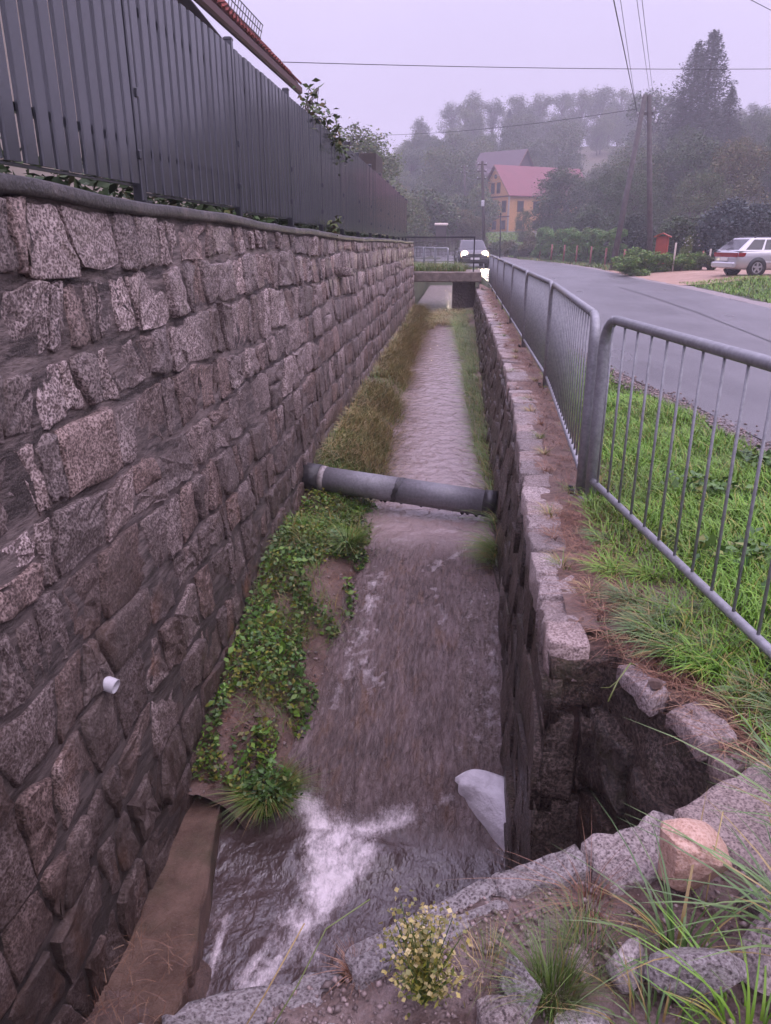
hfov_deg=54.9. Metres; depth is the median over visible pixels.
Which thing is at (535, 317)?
railing panel
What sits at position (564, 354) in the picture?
verge grass
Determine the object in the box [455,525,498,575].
wall tuft
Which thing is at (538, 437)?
path tuft
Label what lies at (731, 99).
conifer tree
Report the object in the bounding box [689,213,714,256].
garden bush
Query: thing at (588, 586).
path tuft
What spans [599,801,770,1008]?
grass tuft
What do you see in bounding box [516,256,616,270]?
roadside grass
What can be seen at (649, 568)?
grass fringe
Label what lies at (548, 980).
grass tuft
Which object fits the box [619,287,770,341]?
tar seam
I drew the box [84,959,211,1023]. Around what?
stream bank
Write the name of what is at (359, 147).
broadleaf tree
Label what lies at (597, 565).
grass fringe
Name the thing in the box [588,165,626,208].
broadleaf tree
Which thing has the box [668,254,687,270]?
garden plant
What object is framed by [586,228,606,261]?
hedge thuja
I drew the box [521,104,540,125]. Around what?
broadleaf tree
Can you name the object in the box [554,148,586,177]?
broadleaf tree
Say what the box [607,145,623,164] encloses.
broadleaf tree
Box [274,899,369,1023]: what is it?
dry stalk
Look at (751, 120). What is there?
broadleaf tree
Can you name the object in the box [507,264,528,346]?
railing panel
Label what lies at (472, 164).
broadleaf tree
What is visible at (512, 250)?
shrub
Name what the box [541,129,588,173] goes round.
broadleaf tree
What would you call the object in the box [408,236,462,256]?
picket fence
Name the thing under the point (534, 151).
broadleaf tree
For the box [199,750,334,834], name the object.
weed clump
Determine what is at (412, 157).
broadleaf tree
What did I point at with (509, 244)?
shrub
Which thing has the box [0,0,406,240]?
slatted fence
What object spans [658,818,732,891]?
boulder
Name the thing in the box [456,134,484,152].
broadleaf tree
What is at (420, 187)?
shrub
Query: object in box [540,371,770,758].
verge grass
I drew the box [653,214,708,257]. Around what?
garden bush
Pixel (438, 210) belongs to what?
shrub
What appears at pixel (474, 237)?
bridge railing
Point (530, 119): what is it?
broadleaf tree
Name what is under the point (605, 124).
broadleaf tree
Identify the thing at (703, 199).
broadleaf tree
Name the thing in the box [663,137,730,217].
broadleaf tree
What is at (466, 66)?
overhead wire
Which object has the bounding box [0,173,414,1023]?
retaining wall
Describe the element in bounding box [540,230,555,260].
hedge thuja
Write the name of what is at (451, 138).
broadleaf tree
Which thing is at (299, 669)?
bank weeds
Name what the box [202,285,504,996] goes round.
stream water
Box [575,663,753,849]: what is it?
pit wall
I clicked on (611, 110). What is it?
broadleaf tree
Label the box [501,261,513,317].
railing panel
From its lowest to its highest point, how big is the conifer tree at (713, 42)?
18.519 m
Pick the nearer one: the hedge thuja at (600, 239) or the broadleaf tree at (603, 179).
the hedge thuja at (600, 239)
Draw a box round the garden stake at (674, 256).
[672,243,676,271]
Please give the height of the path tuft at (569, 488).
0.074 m
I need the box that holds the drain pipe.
[302,462,497,517]
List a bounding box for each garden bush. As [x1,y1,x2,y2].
[569,204,612,255]
[611,213,660,254]
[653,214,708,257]
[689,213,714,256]
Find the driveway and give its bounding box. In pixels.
[606,267,770,284]
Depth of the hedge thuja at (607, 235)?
46.99 m
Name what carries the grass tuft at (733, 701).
on the bank at (387, 993)
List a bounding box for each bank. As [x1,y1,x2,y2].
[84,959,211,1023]
[188,319,415,830]
[270,612,770,1023]
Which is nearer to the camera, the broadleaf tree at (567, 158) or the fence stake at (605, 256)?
the fence stake at (605, 256)
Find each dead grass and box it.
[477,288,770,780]
[540,506,769,769]
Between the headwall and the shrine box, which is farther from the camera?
the shrine box
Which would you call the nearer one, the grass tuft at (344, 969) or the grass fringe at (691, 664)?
the grass tuft at (344, 969)
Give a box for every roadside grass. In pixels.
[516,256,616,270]
[679,274,770,302]
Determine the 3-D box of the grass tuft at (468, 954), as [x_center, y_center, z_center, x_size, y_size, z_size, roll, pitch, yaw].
[0.249,0.980,1.617,0.267,0.092,0.337,2,20,5]
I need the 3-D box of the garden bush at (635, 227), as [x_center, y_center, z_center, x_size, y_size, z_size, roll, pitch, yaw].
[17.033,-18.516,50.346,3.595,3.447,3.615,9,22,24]
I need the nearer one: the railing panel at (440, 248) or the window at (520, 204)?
the railing panel at (440, 248)
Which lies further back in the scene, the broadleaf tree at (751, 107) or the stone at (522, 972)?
the broadleaf tree at (751, 107)
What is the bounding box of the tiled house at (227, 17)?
[0,0,301,217]
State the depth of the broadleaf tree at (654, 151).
113.25 m
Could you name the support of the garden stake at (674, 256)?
on the ground at (420, 288)
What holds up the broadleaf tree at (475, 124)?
on the ground at (420, 288)
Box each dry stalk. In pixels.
[247,923,304,1023]
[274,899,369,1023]
[607,663,635,701]
[703,811,723,916]
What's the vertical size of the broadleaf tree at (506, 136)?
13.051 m
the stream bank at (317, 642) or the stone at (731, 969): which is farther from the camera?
the stream bank at (317, 642)
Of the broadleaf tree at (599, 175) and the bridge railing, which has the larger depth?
the broadleaf tree at (599, 175)
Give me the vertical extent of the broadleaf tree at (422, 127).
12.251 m
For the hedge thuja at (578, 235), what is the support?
on the ground at (420, 288)
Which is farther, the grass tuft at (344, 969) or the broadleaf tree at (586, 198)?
the broadleaf tree at (586, 198)
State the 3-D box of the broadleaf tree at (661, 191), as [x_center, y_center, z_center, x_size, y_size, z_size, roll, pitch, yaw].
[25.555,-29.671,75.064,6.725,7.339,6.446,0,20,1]
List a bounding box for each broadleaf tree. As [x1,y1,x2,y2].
[340,117,402,187]
[362,140,421,239]
[383,163,412,191]
[392,140,410,153]
[394,147,418,162]
[394,155,415,182]
[398,145,422,185]
[400,129,427,152]
[410,116,432,141]
[411,134,437,150]
[412,142,469,187]
[421,139,448,150]
[424,134,448,145]
[425,135,458,156]
[431,146,471,196]
[435,128,466,153]
[436,100,462,133]
[440,155,484,199]
[443,125,460,140]
[444,153,480,187]
[451,108,475,138]
[454,132,470,149]
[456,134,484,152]
[456,150,480,188]
[459,132,496,163]
[460,89,491,132]
[462,113,485,139]
[463,169,493,209]
[472,134,496,151]
[482,96,507,133]
[485,131,499,150]
[495,123,529,151]
[498,92,530,135]
[499,140,531,150]
[501,110,538,143]
[514,209,533,241]
[519,120,539,140]
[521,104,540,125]
[522,161,593,232]
[524,139,551,166]
[527,87,555,136]
[530,154,542,166]
[533,117,546,137]
[535,116,567,152]
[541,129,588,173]
[543,115,587,164]
[545,157,580,168]
[547,156,558,167]
[550,91,575,141]
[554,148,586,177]
[560,87,602,139]
[564,175,594,227]
[582,84,625,142]
[583,159,627,199]
[584,167,626,222]
[585,125,595,146]
[586,161,611,199]
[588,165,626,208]
[589,126,608,155]
[590,114,613,154]
[590,165,608,199]
[593,147,684,225]
[595,168,668,246]
[598,106,623,146]
[600,151,621,166]
[606,88,633,144]
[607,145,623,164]
[608,180,676,228]
[610,82,679,155]
[613,123,625,146]
[615,138,646,171]
[618,91,652,137]
[620,142,654,161]
[639,145,660,164]
[645,130,671,145]
[656,129,723,219]
[660,121,706,176]
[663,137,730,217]
[663,167,736,227]
[694,132,770,213]
[714,143,747,200]
[723,116,749,138]
[730,134,755,159]
[733,109,770,136]
[736,109,746,121]
[739,101,761,117]
[742,110,770,144]
[742,115,770,137]
[744,141,770,195]
[752,143,770,202]
[756,106,770,115]
[760,136,770,190]
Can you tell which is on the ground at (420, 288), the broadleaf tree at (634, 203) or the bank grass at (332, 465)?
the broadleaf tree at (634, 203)
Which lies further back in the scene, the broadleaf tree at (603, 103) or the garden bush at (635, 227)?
the broadleaf tree at (603, 103)
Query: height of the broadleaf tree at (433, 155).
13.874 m
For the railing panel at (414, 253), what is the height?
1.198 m
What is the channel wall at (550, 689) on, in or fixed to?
on the ground at (420, 288)
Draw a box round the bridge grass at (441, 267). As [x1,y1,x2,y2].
[414,260,472,271]
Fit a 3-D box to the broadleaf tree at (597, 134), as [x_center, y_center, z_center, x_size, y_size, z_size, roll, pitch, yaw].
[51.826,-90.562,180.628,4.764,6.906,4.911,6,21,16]
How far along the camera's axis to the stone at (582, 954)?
1.64 m
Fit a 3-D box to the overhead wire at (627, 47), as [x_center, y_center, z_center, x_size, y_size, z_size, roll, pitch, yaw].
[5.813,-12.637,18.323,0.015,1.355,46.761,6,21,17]
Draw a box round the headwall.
[139,759,770,1023]
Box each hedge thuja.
[529,233,540,257]
[535,226,554,256]
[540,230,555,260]
[548,232,558,259]
[553,228,566,260]
[558,227,579,259]
[565,231,579,262]
[573,232,590,262]
[579,227,594,263]
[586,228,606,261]
[594,232,609,263]
[601,229,621,264]
[607,227,627,263]
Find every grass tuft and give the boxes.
[304,930,378,1000]
[444,909,535,1009]
[448,802,704,1006]
[456,891,675,1023]
[494,861,673,1021]
[548,901,740,1023]
[550,787,770,1012]
[580,878,770,1023]
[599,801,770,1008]
[627,692,770,826]
[687,668,769,743]
[714,709,770,776]
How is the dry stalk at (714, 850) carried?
on the bank at (387, 993)
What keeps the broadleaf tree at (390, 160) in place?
on the ground at (420, 288)
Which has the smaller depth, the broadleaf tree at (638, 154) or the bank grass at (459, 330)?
the bank grass at (459, 330)
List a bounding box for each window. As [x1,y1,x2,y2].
[491,183,494,193]
[492,221,495,229]
[496,182,500,193]
[501,220,505,228]
[502,200,506,212]
[517,201,523,211]
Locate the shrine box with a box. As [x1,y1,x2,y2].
[654,233,671,263]
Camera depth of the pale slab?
4.69 m
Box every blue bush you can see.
[695,196,751,259]
[735,201,770,237]
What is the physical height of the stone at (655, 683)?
0.036 m
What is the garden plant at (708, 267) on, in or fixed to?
on the ground at (420, 288)
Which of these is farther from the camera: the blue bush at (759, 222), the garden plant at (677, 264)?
the blue bush at (759, 222)
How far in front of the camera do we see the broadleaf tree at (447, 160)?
119.00 m
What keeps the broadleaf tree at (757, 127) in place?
on the ground at (420, 288)
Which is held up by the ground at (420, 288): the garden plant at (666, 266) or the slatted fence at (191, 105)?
the garden plant at (666, 266)
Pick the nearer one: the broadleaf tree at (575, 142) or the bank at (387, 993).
the bank at (387, 993)
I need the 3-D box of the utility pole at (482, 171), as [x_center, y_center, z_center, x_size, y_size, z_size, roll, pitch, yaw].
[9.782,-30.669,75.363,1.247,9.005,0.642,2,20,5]
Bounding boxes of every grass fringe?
[562,549,641,583]
[571,522,628,545]
[576,576,670,616]
[591,594,704,655]
[604,553,689,588]
[607,584,724,641]
[611,598,729,678]
[634,583,732,632]
[640,625,762,697]
[669,611,767,671]
[703,653,770,718]
[727,672,770,734]
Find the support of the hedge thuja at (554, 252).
on the ground at (420, 288)
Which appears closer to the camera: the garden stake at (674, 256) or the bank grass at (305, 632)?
the bank grass at (305, 632)
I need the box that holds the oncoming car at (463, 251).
[453,239,490,267]
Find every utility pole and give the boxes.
[461,165,467,196]
[477,161,486,244]
[609,94,656,269]
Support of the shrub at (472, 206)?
on the ground at (420, 288)
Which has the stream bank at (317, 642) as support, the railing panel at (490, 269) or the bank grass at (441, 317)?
the bank grass at (441, 317)
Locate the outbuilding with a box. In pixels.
[343,142,407,202]
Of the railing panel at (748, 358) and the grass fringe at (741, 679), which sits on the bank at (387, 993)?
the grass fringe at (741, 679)
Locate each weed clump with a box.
[191,726,289,788]
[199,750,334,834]
[280,539,322,567]
[305,516,388,558]
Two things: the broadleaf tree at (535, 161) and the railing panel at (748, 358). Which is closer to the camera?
the railing panel at (748, 358)
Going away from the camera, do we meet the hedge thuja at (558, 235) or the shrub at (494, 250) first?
the hedge thuja at (558, 235)
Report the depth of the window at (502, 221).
116.54 m
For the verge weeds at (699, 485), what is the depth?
4.50 m
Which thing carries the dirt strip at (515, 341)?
on the ground at (420, 288)
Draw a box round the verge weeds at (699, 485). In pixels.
[660,445,770,589]
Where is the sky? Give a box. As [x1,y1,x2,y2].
[192,0,770,156]
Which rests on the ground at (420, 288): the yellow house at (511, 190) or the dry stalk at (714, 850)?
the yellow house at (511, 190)
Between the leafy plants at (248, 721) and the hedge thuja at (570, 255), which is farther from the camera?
the hedge thuja at (570, 255)
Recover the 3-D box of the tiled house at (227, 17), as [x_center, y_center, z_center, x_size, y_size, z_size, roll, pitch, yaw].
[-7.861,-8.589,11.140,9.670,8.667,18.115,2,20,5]
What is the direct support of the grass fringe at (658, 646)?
on the bank at (387, 993)
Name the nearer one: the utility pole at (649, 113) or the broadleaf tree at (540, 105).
the utility pole at (649, 113)
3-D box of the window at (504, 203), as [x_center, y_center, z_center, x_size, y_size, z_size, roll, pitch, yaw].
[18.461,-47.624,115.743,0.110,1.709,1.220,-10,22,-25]
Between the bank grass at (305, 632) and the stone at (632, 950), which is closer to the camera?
the stone at (632, 950)
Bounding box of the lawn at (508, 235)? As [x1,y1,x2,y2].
[486,232,537,256]
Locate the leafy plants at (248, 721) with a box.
[188,492,365,823]
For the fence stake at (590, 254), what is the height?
1.303 m
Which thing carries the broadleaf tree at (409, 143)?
on the ground at (420, 288)
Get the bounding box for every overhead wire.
[284,62,706,69]
[398,109,634,134]
[613,0,638,118]
[620,0,635,102]
[637,2,649,90]
[642,1,652,90]
[663,103,769,123]
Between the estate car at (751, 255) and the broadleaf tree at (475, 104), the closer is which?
the estate car at (751, 255)
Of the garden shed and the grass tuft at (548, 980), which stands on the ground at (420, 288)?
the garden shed
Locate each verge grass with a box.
[491,288,614,373]
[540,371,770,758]
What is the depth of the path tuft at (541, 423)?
6.48 m
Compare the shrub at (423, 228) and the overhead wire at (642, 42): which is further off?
the shrub at (423, 228)
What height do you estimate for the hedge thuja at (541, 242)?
2.947 m
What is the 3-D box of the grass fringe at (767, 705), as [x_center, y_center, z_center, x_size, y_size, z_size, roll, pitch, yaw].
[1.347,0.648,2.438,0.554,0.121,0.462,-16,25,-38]
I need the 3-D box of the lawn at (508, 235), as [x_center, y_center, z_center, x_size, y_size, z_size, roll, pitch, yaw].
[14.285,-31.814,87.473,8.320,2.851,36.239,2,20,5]
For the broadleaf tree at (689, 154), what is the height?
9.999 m
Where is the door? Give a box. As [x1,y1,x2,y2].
[657,239,665,254]
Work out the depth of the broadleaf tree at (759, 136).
110.12 m
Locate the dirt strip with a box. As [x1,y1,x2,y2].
[479,284,711,632]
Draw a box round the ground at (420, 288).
[414,146,770,666]
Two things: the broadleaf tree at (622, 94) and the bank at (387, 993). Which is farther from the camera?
the broadleaf tree at (622, 94)
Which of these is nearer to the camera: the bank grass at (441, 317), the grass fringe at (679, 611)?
the grass fringe at (679, 611)
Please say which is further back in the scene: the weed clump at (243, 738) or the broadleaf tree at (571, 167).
the broadleaf tree at (571, 167)
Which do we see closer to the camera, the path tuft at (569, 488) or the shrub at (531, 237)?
the path tuft at (569, 488)
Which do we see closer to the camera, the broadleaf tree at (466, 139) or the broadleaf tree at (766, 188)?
the broadleaf tree at (766, 188)
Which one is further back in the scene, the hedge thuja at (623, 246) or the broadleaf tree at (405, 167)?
the broadleaf tree at (405, 167)
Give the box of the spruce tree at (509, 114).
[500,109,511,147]
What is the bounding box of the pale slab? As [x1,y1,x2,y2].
[455,769,505,851]
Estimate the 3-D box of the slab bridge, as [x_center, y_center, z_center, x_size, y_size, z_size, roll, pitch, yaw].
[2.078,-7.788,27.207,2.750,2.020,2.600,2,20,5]
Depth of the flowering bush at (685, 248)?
35.81 m
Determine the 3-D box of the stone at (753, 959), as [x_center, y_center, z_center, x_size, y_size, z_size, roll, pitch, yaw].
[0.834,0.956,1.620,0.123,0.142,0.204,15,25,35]
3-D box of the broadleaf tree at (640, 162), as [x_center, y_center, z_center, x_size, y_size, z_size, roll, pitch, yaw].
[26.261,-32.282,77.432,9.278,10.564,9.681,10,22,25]
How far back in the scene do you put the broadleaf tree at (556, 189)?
89.44 m
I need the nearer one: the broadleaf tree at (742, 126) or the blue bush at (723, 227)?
the blue bush at (723, 227)
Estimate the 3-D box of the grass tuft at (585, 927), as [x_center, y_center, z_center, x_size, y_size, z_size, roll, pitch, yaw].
[0.445,0.950,1.655,0.417,0.120,0.455,2,20,5]
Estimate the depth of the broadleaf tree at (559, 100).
207.36 m
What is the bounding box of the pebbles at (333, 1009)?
[265,863,770,1023]
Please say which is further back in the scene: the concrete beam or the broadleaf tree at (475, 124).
the broadleaf tree at (475, 124)
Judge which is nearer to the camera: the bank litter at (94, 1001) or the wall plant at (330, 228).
the bank litter at (94, 1001)
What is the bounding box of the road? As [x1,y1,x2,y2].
[415,244,770,444]
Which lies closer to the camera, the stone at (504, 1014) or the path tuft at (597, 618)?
the stone at (504, 1014)
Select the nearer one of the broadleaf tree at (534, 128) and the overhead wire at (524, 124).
the overhead wire at (524, 124)
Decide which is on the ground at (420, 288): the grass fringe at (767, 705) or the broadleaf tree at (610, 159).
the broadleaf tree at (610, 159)
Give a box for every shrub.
[404,193,434,246]
[410,184,436,195]
[415,188,461,244]
[427,192,452,234]
[446,208,477,243]
[447,193,463,200]
[450,196,481,218]
[456,194,476,215]
[466,216,489,242]
[469,183,501,228]
[490,240,499,254]
[501,239,516,255]
[508,245,517,255]
[518,240,535,256]
[521,231,536,257]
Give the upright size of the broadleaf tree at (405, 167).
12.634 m
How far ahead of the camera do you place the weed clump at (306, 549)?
6.53 m
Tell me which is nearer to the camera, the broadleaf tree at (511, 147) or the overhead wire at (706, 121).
the overhead wire at (706, 121)
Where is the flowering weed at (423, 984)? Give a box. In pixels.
[375,868,481,1020]
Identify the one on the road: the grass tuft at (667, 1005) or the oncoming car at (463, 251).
the oncoming car at (463, 251)
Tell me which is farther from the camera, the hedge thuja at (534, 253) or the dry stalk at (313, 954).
the hedge thuja at (534, 253)
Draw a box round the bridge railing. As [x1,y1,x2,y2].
[407,236,475,271]
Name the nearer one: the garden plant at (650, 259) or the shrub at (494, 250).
the garden plant at (650, 259)
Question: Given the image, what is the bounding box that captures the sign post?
[499,213,500,257]
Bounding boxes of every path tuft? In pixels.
[524,432,546,438]
[526,458,560,473]
[527,417,549,425]
[527,500,562,517]
[529,444,554,455]
[535,522,570,542]
[540,549,594,570]
[556,482,584,496]
[561,588,622,622]
[567,575,617,598]
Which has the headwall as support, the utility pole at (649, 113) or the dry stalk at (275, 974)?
the dry stalk at (275, 974)
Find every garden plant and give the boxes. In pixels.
[609,246,655,272]
[612,255,651,275]
[636,251,664,271]
[650,252,673,271]
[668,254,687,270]
[681,251,710,269]
[693,255,716,269]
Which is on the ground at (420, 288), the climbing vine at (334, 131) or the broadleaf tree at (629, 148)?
the broadleaf tree at (629, 148)
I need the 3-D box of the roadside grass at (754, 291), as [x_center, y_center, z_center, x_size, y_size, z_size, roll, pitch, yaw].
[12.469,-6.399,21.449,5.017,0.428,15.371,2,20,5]
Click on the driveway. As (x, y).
(678, 276)
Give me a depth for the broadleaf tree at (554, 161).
143.33 m
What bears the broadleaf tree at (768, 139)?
on the ground at (420, 288)
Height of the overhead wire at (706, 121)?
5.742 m
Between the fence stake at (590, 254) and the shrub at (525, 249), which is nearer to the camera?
the fence stake at (590, 254)
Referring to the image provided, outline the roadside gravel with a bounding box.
[543,324,770,471]
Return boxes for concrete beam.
[94,795,222,1023]
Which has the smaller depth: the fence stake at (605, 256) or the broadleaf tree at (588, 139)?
the fence stake at (605, 256)
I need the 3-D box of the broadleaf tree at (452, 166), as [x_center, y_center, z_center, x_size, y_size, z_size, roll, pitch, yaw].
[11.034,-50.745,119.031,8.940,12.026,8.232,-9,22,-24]
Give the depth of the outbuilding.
27.02 m
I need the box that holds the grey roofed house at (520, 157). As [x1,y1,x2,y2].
[475,149,533,177]
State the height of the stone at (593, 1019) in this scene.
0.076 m
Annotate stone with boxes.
[254,712,261,717]
[476,994,529,1023]
[499,954,542,1023]
[554,1005,609,1023]
[561,942,594,981]
[606,937,646,993]
[644,947,746,1006]
[648,678,662,689]
[733,907,770,995]
[738,874,770,915]
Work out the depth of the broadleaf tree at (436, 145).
142.55 m
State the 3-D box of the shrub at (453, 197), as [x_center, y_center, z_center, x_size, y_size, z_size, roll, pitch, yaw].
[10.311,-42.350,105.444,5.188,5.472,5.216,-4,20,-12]
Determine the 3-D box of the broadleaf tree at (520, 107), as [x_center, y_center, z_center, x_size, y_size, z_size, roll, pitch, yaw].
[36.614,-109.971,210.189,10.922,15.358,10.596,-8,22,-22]
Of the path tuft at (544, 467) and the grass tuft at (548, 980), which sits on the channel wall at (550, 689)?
the path tuft at (544, 467)
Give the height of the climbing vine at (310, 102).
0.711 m
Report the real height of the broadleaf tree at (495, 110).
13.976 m
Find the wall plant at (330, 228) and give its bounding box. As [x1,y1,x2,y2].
[326,215,342,235]
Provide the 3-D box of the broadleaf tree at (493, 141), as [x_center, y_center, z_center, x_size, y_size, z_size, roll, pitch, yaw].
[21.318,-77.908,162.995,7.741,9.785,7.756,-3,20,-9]
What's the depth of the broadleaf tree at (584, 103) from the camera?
195.93 m
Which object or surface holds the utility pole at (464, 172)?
on the ground at (420, 288)
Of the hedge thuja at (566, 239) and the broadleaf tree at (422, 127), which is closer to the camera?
the hedge thuja at (566, 239)
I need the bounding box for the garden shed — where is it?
[434,223,447,241]
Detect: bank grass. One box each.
[192,455,374,760]
[266,364,418,554]
[315,300,448,477]
[421,306,473,334]
[440,308,497,533]
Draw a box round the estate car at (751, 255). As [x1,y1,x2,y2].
[711,236,770,275]
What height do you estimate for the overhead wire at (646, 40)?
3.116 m
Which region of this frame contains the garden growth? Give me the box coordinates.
[0,137,397,239]
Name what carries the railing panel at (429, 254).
on the ground at (420, 288)
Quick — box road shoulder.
[504,257,770,307]
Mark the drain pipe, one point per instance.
(402, 490)
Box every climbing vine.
[284,83,362,227]
[303,78,323,135]
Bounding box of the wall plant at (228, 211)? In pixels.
[206,206,273,222]
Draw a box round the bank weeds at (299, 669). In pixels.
[193,489,377,819]
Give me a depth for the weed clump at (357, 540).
6.84 m
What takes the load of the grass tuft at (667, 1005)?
on the bank at (387, 993)
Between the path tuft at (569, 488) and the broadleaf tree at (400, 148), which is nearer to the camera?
the path tuft at (569, 488)
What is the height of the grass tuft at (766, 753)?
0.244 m
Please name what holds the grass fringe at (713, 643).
on the bank at (387, 993)
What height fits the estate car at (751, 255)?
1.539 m
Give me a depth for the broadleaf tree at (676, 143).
85.54 m
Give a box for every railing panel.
[414,247,423,261]
[423,247,434,264]
[435,247,448,263]
[488,254,493,290]
[492,256,498,293]
[496,258,505,305]
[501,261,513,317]
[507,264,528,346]
[519,271,553,385]
[539,282,600,495]
[576,316,770,659]
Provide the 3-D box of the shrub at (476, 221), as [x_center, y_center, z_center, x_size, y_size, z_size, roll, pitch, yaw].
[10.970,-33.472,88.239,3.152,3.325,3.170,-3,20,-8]
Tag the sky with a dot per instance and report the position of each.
(546, 35)
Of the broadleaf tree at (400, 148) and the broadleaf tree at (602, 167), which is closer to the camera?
the broadleaf tree at (602, 167)
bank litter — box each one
[82,907,205,1023]
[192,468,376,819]
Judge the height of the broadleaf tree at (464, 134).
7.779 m
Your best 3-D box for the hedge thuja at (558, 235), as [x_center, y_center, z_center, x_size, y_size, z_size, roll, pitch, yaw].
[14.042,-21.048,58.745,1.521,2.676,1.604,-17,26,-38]
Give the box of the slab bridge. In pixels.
[413,269,481,309]
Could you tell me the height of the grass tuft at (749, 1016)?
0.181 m
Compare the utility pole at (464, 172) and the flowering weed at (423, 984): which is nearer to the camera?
the flowering weed at (423, 984)
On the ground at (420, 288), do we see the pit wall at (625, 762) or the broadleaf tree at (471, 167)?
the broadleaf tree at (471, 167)
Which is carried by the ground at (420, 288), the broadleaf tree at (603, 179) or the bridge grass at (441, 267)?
the broadleaf tree at (603, 179)
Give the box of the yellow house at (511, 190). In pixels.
[484,164,588,231]
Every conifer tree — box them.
[639,39,720,172]
[653,29,743,155]
[706,86,747,148]
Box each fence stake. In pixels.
[575,245,577,262]
[589,246,592,264]
[604,248,607,264]
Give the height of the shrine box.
1.777 m
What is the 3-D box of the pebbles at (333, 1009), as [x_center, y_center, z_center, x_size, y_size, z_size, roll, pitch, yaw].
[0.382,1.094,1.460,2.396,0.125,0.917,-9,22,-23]
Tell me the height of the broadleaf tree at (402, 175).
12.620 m
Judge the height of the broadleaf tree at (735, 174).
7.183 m
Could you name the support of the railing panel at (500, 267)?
on the ground at (420, 288)
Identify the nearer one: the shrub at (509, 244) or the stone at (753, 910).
the stone at (753, 910)
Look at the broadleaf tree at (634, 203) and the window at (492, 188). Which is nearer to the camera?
the broadleaf tree at (634, 203)
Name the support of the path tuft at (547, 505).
on the channel wall at (550, 689)
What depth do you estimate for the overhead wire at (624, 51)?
23.13 m
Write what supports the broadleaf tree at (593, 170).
on the ground at (420, 288)
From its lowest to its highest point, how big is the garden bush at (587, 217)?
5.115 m
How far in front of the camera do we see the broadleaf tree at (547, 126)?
171.75 m
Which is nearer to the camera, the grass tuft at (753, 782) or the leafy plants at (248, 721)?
the grass tuft at (753, 782)
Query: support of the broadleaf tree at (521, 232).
on the ground at (420, 288)
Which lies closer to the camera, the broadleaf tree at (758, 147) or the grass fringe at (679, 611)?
the grass fringe at (679, 611)
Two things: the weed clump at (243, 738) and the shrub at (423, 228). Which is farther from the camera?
the shrub at (423, 228)
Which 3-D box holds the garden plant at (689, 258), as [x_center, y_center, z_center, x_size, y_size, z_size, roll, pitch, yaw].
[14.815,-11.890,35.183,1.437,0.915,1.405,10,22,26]
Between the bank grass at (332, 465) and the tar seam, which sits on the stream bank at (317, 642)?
the bank grass at (332, 465)
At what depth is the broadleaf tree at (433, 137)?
163.22 m
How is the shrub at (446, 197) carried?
on the ground at (420, 288)
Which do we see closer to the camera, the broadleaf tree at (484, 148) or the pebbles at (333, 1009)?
the pebbles at (333, 1009)
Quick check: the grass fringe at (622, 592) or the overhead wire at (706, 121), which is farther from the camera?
the overhead wire at (706, 121)
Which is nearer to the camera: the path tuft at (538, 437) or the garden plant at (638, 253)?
the path tuft at (538, 437)
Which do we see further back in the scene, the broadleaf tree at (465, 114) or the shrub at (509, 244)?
the broadleaf tree at (465, 114)
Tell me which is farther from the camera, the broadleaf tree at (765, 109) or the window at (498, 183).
the broadleaf tree at (765, 109)
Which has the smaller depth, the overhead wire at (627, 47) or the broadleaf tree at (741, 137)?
the overhead wire at (627, 47)
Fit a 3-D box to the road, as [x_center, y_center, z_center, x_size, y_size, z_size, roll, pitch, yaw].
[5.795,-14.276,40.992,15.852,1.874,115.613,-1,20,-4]
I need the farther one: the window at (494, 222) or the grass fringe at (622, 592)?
the window at (494, 222)
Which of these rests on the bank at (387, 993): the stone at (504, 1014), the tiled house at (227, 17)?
the stone at (504, 1014)
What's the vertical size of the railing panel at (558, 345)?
1.175 m
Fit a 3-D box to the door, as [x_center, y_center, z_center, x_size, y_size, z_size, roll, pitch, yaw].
[13.847,-13.140,37.334,0.400,1.116,0.030,9,22,24]
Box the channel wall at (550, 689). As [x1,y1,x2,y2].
[473,286,616,869]
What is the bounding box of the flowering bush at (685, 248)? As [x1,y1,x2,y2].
[679,235,693,268]
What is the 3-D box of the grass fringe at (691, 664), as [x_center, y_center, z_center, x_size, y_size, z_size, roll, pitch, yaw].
[1.182,0.522,2.767,0.570,0.134,0.513,-19,27,-41]
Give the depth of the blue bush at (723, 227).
41.77 m
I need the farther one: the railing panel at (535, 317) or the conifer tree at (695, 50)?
the conifer tree at (695, 50)
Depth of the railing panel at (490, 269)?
25.80 m
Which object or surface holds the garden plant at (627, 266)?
on the ground at (420, 288)

